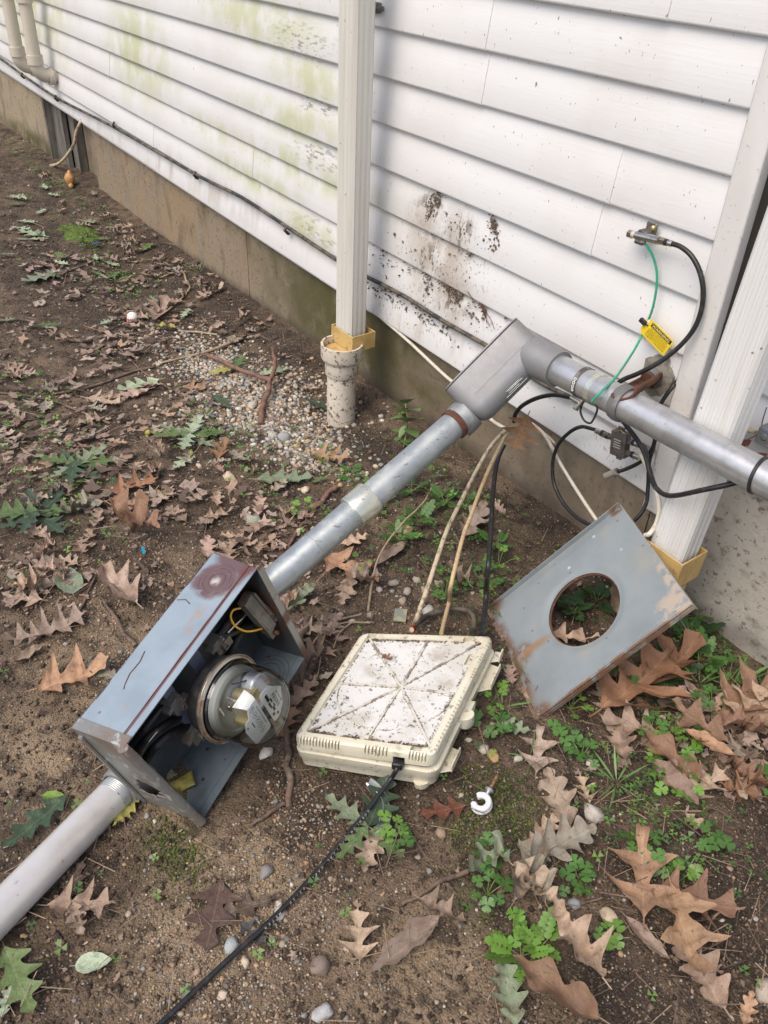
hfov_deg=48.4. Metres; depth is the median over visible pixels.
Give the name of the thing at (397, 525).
weed
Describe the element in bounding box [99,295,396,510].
gravel
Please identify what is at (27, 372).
oak leaf
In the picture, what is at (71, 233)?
moss cushion
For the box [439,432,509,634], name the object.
cable
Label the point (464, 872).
stick
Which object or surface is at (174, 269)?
oak leaf
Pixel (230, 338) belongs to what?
oak leaf
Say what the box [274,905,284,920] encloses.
stone
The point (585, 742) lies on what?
clover plant
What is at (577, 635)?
oak leaf
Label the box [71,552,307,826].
meter box
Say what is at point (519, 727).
oak leaf
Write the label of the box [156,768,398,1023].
fibre cable
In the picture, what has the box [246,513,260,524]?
stone
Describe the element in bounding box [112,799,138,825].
oak leaf
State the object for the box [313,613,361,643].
root strand
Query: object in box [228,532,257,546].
oak leaf
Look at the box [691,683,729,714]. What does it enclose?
clover plant
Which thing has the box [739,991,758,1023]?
oak leaf
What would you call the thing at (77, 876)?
oak leaf
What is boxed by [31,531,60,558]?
oak leaf
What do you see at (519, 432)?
oak leaf
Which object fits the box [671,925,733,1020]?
oak leaf
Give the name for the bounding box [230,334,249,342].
oak leaf
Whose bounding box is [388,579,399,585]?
stone
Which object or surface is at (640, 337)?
wire
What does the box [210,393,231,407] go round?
oak leaf
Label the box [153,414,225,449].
oak sprig
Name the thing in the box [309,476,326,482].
oak leaf
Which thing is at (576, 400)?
ground clamp
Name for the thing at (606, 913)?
stone
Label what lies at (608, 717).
oak leaf
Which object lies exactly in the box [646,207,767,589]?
downspout
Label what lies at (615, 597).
dead leaf
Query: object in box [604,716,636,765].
oak leaf
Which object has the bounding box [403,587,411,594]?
stone
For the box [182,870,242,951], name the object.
oak leaf
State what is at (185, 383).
oak leaf
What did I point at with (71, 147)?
cable
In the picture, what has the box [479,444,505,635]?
cable
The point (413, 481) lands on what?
weed
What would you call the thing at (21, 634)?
oak leaf
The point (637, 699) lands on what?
oak leaf
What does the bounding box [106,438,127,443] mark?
oak leaf
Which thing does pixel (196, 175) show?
cable
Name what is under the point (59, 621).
oak leaf
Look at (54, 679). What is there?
oak leaf
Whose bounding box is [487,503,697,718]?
meter cover
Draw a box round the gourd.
[64,170,74,188]
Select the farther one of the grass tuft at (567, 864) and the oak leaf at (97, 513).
the oak leaf at (97, 513)
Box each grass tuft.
[4,571,47,593]
[183,261,210,275]
[481,686,533,722]
[509,730,555,775]
[550,861,582,876]
[581,744,648,808]
[664,852,696,885]
[678,652,733,689]
[701,654,767,708]
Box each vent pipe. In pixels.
[1,0,33,75]
[16,0,58,84]
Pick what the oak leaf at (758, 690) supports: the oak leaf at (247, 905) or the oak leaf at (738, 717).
the oak leaf at (738, 717)
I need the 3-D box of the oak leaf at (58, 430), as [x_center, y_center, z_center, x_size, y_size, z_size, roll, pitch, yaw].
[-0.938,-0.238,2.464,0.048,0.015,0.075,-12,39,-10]
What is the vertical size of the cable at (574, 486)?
0.134 m
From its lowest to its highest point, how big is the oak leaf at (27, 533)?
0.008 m
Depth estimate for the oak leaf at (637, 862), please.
1.41 m
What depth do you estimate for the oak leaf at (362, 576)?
1.99 m
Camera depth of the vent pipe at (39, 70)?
4.01 m
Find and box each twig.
[367,487,431,611]
[545,897,602,924]
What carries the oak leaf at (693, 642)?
on the ground at (252, 773)
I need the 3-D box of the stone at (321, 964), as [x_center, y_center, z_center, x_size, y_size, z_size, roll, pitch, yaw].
[-0.097,0.682,1.288,0.032,0.024,0.032,6,36,4]
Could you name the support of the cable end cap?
attached to the coaxial cable at (662, 401)
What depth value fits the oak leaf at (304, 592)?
1.95 m
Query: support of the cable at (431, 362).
attached to the house wall
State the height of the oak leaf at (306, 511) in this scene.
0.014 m
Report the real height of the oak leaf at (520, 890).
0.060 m
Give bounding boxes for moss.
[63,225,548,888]
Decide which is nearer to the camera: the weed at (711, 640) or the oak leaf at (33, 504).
the weed at (711, 640)
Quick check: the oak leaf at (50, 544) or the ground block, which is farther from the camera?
the oak leaf at (50, 544)
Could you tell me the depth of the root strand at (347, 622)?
1.89 m
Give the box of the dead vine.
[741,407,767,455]
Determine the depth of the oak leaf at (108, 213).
3.92 m
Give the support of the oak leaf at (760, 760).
on the ground at (252, 773)
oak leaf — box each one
[0,786,75,849]
[0,940,42,1013]
[0,984,11,1018]
[1,620,48,645]
[3,361,23,370]
[3,586,47,607]
[5,366,22,377]
[6,563,51,589]
[8,193,26,198]
[9,409,24,421]
[12,226,29,229]
[16,466,41,471]
[17,219,37,222]
[18,228,49,236]
[18,365,35,375]
[18,490,52,499]
[20,269,64,281]
[21,497,47,508]
[24,529,33,537]
[24,643,107,692]
[25,522,51,538]
[25,603,87,639]
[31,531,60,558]
[31,553,62,571]
[37,171,53,178]
[37,569,70,590]
[37,876,115,921]
[38,321,60,325]
[38,400,48,412]
[40,379,59,390]
[46,327,58,335]
[49,482,60,493]
[51,425,65,435]
[52,252,63,257]
[54,260,69,264]
[54,331,76,339]
[56,561,69,579]
[58,490,98,512]
[58,553,80,565]
[62,860,86,897]
[66,370,75,379]
[66,898,86,934]
[69,537,92,552]
[76,411,105,423]
[76,499,107,509]
[78,219,97,222]
[81,389,120,403]
[84,401,106,410]
[87,660,115,678]
[88,508,103,527]
[95,559,142,607]
[98,211,114,216]
[100,318,112,323]
[102,468,157,493]
[103,253,117,260]
[103,260,118,265]
[104,271,119,278]
[104,486,159,532]
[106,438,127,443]
[110,225,120,233]
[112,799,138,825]
[113,387,153,397]
[115,377,163,389]
[119,237,133,250]
[120,222,131,228]
[120,256,137,260]
[124,249,134,255]
[128,233,138,244]
[129,460,146,469]
[137,308,160,318]
[138,243,152,251]
[140,382,163,386]
[141,295,176,320]
[144,465,155,477]
[145,460,163,471]
[149,424,162,436]
[149,488,173,501]
[151,438,165,455]
[159,507,185,515]
[161,486,176,496]
[165,504,187,522]
[170,267,181,273]
[170,297,183,302]
[171,257,183,262]
[172,450,196,468]
[174,288,182,294]
[178,289,188,297]
[178,378,202,385]
[178,378,212,391]
[179,447,195,461]
[180,307,190,316]
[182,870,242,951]
[186,487,210,501]
[193,277,201,288]
[195,288,212,297]
[195,514,222,524]
[198,535,217,556]
[203,506,233,518]
[205,457,226,463]
[208,283,216,291]
[208,437,232,459]
[209,488,224,505]
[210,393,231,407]
[210,892,272,919]
[212,321,225,327]
[212,462,223,471]
[212,538,242,558]
[215,538,238,547]
[219,531,240,537]
[226,335,235,341]
[227,449,249,461]
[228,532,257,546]
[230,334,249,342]
[233,307,250,321]
[237,919,265,943]
[238,521,271,531]
[248,467,314,485]
[250,463,257,472]
[250,495,267,514]
[255,541,264,552]
[260,365,288,374]
[263,539,286,549]
[268,705,301,740]
[269,478,287,492]
[278,503,294,518]
[281,589,298,609]
[286,583,314,610]
[290,505,315,517]
[290,674,318,706]
[296,615,334,634]
[299,385,319,389]
[299,632,327,684]
[304,440,351,462]
[305,397,326,408]
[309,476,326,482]
[319,609,348,635]
[323,546,378,581]
[335,578,356,605]
[337,906,379,968]
[339,532,368,545]
[344,562,381,583]
[354,828,383,871]
[380,653,392,659]
[414,884,465,921]
[420,795,470,822]
[446,560,472,587]
[459,500,489,535]
[468,830,515,871]
[490,955,528,1023]
[491,717,530,734]
[494,498,506,516]
[500,411,541,449]
[503,664,517,686]
[509,856,557,900]
[510,846,548,906]
[515,724,558,779]
[517,838,557,907]
[529,813,559,844]
[530,813,596,861]
[539,766,577,827]
[550,899,613,989]
[553,621,599,642]
[573,773,597,802]
[586,681,610,709]
[587,631,692,716]
[599,700,661,743]
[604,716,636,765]
[605,823,679,931]
[609,666,625,680]
[616,756,632,769]
[633,684,656,703]
[636,865,745,921]
[640,629,709,685]
[640,731,659,757]
[652,870,730,975]
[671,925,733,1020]
[672,697,736,747]
[684,760,728,799]
[684,812,711,833]
[699,758,710,790]
[712,656,767,717]
[717,704,767,731]
[717,964,723,973]
[718,769,767,801]
[720,755,763,784]
[723,680,767,725]
[738,775,764,798]
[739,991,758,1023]
[743,762,767,788]
[753,757,767,776]
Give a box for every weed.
[338,463,364,479]
[382,519,422,540]
[390,398,423,446]
[395,499,435,525]
[400,478,430,496]
[425,483,458,507]
[456,491,475,507]
[477,529,514,547]
[484,913,554,982]
[516,906,560,960]
[553,588,594,620]
[560,587,584,605]
[579,581,613,612]
[626,675,675,706]
[635,642,703,686]
[666,615,725,651]
[692,626,730,679]
[694,609,713,620]
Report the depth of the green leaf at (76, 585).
1.93 m
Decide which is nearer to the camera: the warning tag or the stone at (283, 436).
the warning tag
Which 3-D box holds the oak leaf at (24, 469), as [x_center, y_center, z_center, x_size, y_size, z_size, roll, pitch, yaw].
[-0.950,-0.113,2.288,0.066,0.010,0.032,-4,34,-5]
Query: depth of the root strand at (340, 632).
1.86 m
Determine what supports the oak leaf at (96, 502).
on the leaf litter at (746, 738)
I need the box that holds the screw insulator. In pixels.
[471,774,498,814]
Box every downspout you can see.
[321,0,375,427]
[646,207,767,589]
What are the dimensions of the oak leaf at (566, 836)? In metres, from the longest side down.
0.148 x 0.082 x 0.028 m
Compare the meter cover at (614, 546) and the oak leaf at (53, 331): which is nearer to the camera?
the meter cover at (614, 546)
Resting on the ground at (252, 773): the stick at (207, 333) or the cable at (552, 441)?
the stick at (207, 333)
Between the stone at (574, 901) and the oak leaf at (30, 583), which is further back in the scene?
the oak leaf at (30, 583)
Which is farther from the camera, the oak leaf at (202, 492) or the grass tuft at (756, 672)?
the oak leaf at (202, 492)
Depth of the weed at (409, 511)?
2.20 m
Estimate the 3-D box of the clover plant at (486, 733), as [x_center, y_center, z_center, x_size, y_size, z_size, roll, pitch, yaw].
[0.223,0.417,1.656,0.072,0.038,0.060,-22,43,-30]
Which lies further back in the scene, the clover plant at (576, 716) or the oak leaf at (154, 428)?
the oak leaf at (154, 428)
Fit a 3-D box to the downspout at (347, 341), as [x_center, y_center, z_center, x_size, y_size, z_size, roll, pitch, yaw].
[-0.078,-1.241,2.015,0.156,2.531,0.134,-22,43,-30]
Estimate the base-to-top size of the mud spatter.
0.533 m
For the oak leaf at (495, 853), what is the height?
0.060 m
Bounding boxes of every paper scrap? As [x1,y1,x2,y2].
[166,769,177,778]
[170,770,194,791]
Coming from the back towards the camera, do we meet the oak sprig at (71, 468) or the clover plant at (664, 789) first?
the oak sprig at (71, 468)
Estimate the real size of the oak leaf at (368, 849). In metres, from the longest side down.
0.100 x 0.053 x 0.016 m
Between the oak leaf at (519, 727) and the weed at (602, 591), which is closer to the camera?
the oak leaf at (519, 727)
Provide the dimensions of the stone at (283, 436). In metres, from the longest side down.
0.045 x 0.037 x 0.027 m
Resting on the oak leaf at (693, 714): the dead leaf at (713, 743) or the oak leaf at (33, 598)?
the dead leaf at (713, 743)
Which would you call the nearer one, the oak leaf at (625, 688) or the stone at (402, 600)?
the oak leaf at (625, 688)
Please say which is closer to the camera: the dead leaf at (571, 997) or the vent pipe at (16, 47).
the dead leaf at (571, 997)
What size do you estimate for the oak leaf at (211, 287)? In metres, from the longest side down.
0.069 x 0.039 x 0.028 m
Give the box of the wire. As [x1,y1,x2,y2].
[591,242,657,402]
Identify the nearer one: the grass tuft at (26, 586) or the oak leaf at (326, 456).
the grass tuft at (26, 586)
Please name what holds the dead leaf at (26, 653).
on the ground at (252, 773)
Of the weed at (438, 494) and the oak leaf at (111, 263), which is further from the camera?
the oak leaf at (111, 263)
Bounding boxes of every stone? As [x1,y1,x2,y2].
[181,986,192,1000]
[217,989,226,999]
[222,471,233,480]
[224,935,239,953]
[240,955,249,968]
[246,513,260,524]
[247,400,257,408]
[259,747,272,759]
[259,863,272,880]
[268,430,277,438]
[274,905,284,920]
[277,432,291,441]
[301,486,309,493]
[309,954,329,976]
[310,1002,333,1022]
[366,611,373,617]
[376,587,382,592]
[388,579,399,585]
[398,596,406,605]
[401,525,412,533]
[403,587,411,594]
[413,576,420,582]
[422,605,433,618]
[434,580,444,587]
[435,828,445,838]
[464,737,472,742]
[478,744,489,754]
[487,748,499,762]
[514,754,523,761]
[567,897,580,909]
[584,803,604,823]
[599,906,619,928]
[755,977,767,1003]
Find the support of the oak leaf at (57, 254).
on the ground at (252, 773)
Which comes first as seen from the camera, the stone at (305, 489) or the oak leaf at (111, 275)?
the stone at (305, 489)
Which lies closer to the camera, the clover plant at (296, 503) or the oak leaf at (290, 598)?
the oak leaf at (290, 598)
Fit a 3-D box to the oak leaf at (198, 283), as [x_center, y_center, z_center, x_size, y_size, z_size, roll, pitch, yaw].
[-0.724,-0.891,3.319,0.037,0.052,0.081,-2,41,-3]
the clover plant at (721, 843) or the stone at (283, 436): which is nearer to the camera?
the clover plant at (721, 843)
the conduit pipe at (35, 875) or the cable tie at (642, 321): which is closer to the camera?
the conduit pipe at (35, 875)
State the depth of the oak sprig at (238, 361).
2.82 m
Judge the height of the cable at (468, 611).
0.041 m
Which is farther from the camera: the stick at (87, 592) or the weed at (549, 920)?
the stick at (87, 592)
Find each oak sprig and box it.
[0,489,68,534]
[40,443,117,484]
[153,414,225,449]
[209,355,255,375]
[325,775,404,859]
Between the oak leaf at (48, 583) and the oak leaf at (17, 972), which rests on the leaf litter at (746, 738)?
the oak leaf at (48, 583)
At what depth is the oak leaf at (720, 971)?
1.30 m
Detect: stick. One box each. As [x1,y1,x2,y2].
[0,392,111,424]
[56,365,154,394]
[66,259,99,271]
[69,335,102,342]
[69,575,96,628]
[103,600,137,646]
[117,347,189,399]
[153,335,244,364]
[159,270,190,309]
[178,329,217,335]
[199,352,272,381]
[250,802,283,826]
[258,346,277,424]
[286,484,337,549]
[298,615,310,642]
[401,868,468,905]
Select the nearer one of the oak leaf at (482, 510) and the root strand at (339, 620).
the root strand at (339, 620)
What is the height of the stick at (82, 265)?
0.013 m
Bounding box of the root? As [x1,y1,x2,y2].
[283,681,293,808]
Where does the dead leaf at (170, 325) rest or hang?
on the ground at (252, 773)
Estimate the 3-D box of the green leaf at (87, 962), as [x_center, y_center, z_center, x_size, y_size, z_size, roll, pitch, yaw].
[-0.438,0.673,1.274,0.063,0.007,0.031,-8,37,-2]
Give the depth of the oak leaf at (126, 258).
3.57 m
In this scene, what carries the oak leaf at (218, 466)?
on the ground at (252, 773)
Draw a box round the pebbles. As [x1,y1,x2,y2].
[0,140,760,1023]
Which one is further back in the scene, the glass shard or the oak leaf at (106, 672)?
the glass shard
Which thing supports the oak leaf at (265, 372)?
on the ground at (252, 773)
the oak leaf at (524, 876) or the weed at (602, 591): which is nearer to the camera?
the oak leaf at (524, 876)
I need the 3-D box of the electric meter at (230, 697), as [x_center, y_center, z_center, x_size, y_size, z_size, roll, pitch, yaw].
[-0.243,0.330,1.473,0.139,0.158,0.158,9,49,30]
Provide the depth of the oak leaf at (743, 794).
1.57 m
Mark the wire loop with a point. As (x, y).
(583, 419)
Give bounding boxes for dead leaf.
[7,643,43,664]
[155,321,174,328]
[370,539,407,568]
[370,915,441,971]
[512,955,609,1023]
[609,582,619,613]
[620,910,669,958]
[641,728,709,785]
[645,751,698,804]
[681,727,735,755]
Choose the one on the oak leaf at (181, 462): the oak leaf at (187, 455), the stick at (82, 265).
the oak leaf at (187, 455)
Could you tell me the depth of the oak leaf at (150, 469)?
2.29 m
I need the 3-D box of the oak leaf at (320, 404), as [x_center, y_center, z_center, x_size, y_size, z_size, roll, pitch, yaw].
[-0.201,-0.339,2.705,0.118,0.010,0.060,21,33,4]
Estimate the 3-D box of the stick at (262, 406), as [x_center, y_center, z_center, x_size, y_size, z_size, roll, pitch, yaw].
[-0.366,-0.412,2.732,0.038,0.061,0.459,2,36,-2]
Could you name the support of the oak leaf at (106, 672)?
on the ground at (252, 773)
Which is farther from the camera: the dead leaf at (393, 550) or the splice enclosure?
the dead leaf at (393, 550)
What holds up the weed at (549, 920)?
on the ground at (252, 773)
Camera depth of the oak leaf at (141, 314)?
3.14 m
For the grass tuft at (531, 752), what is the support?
on the ground at (252, 773)
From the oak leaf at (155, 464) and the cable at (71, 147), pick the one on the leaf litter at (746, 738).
the oak leaf at (155, 464)
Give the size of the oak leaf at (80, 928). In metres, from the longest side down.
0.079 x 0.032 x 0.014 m
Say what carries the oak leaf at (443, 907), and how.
on the ground at (252, 773)
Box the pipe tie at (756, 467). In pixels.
[747,456,767,494]
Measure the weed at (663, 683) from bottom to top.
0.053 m
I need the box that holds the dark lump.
[198,523,206,531]
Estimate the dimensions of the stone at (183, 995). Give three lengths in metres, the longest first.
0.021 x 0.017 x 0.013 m
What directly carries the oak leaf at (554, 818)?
on the ground at (252, 773)
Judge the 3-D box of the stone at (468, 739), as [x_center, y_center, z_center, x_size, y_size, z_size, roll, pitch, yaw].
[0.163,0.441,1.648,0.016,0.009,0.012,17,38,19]
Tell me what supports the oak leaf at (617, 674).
on the ground at (252, 773)
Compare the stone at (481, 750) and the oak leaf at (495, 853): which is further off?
the stone at (481, 750)
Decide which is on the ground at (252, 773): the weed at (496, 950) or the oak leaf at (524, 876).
the weed at (496, 950)
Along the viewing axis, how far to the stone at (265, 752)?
1.59 m
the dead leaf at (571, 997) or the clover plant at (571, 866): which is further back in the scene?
the clover plant at (571, 866)
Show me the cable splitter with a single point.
(619, 437)
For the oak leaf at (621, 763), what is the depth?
1.61 m
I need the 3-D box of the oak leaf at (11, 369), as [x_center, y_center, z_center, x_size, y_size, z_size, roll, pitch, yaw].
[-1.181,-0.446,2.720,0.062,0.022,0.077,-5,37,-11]
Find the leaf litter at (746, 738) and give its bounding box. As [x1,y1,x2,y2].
[0,164,767,1023]
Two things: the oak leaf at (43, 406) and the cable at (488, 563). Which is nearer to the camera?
the cable at (488, 563)
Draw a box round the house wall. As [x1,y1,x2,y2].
[0,0,767,665]
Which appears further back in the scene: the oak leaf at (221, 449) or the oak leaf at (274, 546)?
the oak leaf at (221, 449)
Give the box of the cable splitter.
[594,426,640,460]
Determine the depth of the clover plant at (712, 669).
1.82 m
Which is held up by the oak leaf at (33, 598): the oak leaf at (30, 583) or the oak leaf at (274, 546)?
the oak leaf at (30, 583)
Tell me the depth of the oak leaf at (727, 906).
1.38 m
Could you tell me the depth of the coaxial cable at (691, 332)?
1.67 m
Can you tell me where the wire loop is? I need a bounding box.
[579,404,597,423]
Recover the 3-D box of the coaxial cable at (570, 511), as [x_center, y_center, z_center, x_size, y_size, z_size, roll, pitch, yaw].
[0.485,-0.082,1.973,0.075,0.239,0.274,-28,46,-35]
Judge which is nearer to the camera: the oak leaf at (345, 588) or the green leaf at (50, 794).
the green leaf at (50, 794)
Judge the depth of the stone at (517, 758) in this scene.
1.61 m
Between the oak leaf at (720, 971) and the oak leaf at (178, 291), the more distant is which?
the oak leaf at (178, 291)
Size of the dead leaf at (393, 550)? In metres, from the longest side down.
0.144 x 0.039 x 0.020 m
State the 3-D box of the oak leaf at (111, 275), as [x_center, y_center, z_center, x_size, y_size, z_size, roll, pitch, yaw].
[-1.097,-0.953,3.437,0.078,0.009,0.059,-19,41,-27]
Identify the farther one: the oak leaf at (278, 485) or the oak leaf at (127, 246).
the oak leaf at (127, 246)
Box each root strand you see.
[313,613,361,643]
[315,621,370,640]
[333,622,351,647]
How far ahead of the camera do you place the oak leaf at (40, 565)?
1.96 m
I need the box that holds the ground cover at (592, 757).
[0,137,767,1001]
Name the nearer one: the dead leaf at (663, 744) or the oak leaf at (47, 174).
the dead leaf at (663, 744)
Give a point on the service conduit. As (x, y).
(502, 368)
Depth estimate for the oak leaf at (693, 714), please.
1.67 m
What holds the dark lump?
on the ground at (252, 773)
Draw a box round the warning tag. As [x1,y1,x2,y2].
[641,319,672,354]
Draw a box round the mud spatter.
[367,192,505,347]
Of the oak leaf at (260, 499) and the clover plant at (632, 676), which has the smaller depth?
the clover plant at (632, 676)
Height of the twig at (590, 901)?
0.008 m
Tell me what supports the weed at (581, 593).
on the ground at (252, 773)
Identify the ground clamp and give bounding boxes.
[570,367,607,410]
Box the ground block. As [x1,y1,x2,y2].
[626,221,672,246]
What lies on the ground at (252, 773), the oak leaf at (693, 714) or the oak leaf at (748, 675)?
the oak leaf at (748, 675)
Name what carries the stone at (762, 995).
on the ground at (252, 773)
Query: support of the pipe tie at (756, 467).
attached to the service conduit
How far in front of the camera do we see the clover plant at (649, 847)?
1.46 m
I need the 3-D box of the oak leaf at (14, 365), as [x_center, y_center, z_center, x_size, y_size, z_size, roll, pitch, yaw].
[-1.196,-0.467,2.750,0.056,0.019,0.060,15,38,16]
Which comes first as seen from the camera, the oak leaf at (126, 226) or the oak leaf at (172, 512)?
the oak leaf at (172, 512)
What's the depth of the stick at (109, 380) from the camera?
2.74 m
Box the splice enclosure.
[296,633,503,789]
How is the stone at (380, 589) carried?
on the ground at (252, 773)
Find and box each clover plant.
[290,496,314,514]
[344,552,372,571]
[377,810,411,843]
[385,823,415,850]
[431,577,458,599]
[462,560,503,586]
[469,869,513,912]
[472,831,507,872]
[473,699,482,726]
[483,543,520,570]
[483,680,508,714]
[483,712,516,737]
[491,906,541,947]
[547,719,582,746]
[552,690,593,718]
[558,854,596,897]
[563,737,599,767]
[593,919,624,950]
[609,665,638,683]
[620,827,660,856]
[638,710,669,735]
[644,752,710,801]
[646,848,682,878]
[647,729,702,770]
[665,859,703,881]
[670,718,710,751]
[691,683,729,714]
[696,821,735,852]
[704,654,747,683]
[756,763,767,795]
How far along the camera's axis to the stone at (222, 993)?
1.25 m
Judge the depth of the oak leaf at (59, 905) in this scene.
1.35 m
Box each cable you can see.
[0,57,569,394]
[50,119,81,166]
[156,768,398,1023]
[382,320,504,429]
[409,426,510,631]
[414,606,476,635]
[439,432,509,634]
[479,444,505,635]
[512,393,571,422]
[532,422,597,519]
[546,434,556,445]
[551,425,655,525]
[617,241,736,497]
[617,379,676,472]
[637,453,661,536]
[747,427,757,434]
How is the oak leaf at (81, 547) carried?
on the ground at (252, 773)
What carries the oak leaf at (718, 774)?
on the ground at (252, 773)
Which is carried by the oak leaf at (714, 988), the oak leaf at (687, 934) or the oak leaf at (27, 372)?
the oak leaf at (687, 934)
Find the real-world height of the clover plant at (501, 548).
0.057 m
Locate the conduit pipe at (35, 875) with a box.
[0,764,155,940]
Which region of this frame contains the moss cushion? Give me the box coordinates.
[56,225,100,243]
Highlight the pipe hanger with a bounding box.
[606,367,662,421]
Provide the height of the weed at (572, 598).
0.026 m
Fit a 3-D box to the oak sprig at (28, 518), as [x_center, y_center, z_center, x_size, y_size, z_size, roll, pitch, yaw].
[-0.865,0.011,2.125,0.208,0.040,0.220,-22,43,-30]
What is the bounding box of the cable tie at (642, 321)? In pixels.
[639,317,648,325]
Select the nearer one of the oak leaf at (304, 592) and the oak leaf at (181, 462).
the oak leaf at (304, 592)
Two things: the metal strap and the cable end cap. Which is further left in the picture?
the metal strap
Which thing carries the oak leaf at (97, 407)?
on the ground at (252, 773)
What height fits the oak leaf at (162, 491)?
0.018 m
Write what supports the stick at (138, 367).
on the ground at (252, 773)
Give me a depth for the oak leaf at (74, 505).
2.15 m
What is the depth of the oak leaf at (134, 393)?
2.67 m
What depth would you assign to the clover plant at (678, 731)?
1.67 m
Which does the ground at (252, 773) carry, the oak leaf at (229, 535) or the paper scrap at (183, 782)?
the oak leaf at (229, 535)
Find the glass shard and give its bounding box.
[393,608,406,622]
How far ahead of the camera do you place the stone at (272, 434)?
2.50 m
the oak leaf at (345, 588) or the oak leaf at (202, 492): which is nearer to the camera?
the oak leaf at (345, 588)
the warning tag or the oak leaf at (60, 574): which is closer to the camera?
the warning tag
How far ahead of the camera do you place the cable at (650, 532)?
1.78 m
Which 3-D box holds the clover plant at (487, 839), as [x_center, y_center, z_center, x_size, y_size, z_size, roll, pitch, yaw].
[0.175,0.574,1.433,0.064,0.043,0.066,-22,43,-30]
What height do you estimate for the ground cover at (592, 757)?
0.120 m
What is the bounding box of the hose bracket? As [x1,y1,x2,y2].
[375,2,383,13]
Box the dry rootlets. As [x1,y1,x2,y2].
[468,292,494,329]
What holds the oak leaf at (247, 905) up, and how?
on the ground at (252, 773)
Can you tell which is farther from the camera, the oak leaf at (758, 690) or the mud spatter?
the mud spatter
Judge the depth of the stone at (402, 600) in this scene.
1.96 m
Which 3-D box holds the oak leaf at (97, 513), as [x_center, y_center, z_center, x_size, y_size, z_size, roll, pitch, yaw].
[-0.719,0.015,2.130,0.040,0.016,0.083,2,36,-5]
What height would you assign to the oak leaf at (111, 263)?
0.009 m
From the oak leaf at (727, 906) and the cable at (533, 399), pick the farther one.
the cable at (533, 399)
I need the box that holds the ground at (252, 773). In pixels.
[0,123,767,1023]
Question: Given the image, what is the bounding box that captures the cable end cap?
[603,468,619,478]
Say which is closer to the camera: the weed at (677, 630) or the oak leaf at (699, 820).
the oak leaf at (699, 820)
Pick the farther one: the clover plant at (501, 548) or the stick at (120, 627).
the clover plant at (501, 548)
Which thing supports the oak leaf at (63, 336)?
on the ground at (252, 773)
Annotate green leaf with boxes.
[39,790,67,799]
[55,565,82,594]
[72,952,111,973]
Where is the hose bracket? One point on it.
(379, 8)
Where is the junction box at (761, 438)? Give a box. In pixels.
[755,423,767,447]
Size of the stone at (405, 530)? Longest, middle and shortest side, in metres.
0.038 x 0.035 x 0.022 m
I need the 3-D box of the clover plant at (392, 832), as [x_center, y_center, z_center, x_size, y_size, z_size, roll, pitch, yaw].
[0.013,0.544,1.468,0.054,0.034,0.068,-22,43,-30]
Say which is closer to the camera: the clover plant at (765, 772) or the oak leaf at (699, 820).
the oak leaf at (699, 820)
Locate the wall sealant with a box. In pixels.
[644,354,674,396]
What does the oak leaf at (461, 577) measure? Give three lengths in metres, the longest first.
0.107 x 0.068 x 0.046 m
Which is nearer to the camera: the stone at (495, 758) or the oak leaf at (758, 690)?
the stone at (495, 758)
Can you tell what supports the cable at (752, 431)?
attached to the junction box at (761, 438)
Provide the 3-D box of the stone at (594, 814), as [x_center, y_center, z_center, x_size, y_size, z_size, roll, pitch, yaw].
[0.374,0.537,1.522,0.038,0.024,0.042,13,19,-13]
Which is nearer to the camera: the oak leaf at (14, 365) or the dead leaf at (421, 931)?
the dead leaf at (421, 931)
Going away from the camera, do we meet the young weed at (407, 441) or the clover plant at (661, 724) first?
the clover plant at (661, 724)
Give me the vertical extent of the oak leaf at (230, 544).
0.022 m
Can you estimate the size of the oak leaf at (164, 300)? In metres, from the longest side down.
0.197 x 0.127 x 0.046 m
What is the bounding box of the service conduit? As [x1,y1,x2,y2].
[265,318,767,596]
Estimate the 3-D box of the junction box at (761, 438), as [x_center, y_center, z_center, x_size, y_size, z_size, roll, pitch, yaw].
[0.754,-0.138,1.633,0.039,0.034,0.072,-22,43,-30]
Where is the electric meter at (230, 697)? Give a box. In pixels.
[187,654,289,747]
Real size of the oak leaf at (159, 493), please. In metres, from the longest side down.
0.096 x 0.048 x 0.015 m
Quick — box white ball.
[127,312,137,322]
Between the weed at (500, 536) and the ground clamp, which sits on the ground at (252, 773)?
the weed at (500, 536)
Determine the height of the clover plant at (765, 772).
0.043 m
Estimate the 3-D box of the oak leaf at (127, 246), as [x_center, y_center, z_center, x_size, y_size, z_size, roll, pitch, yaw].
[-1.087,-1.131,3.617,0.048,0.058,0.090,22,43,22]
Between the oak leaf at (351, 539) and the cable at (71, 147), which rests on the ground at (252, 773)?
the oak leaf at (351, 539)
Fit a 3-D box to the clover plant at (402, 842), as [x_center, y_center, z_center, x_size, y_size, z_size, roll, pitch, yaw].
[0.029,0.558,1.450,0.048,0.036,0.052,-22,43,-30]
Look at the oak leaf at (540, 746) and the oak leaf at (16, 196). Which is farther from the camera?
the oak leaf at (16, 196)
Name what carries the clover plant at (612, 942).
on the ground at (252, 773)
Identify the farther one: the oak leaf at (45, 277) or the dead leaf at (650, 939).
the oak leaf at (45, 277)
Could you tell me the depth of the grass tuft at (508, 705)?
1.70 m
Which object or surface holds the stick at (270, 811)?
on the ground at (252, 773)

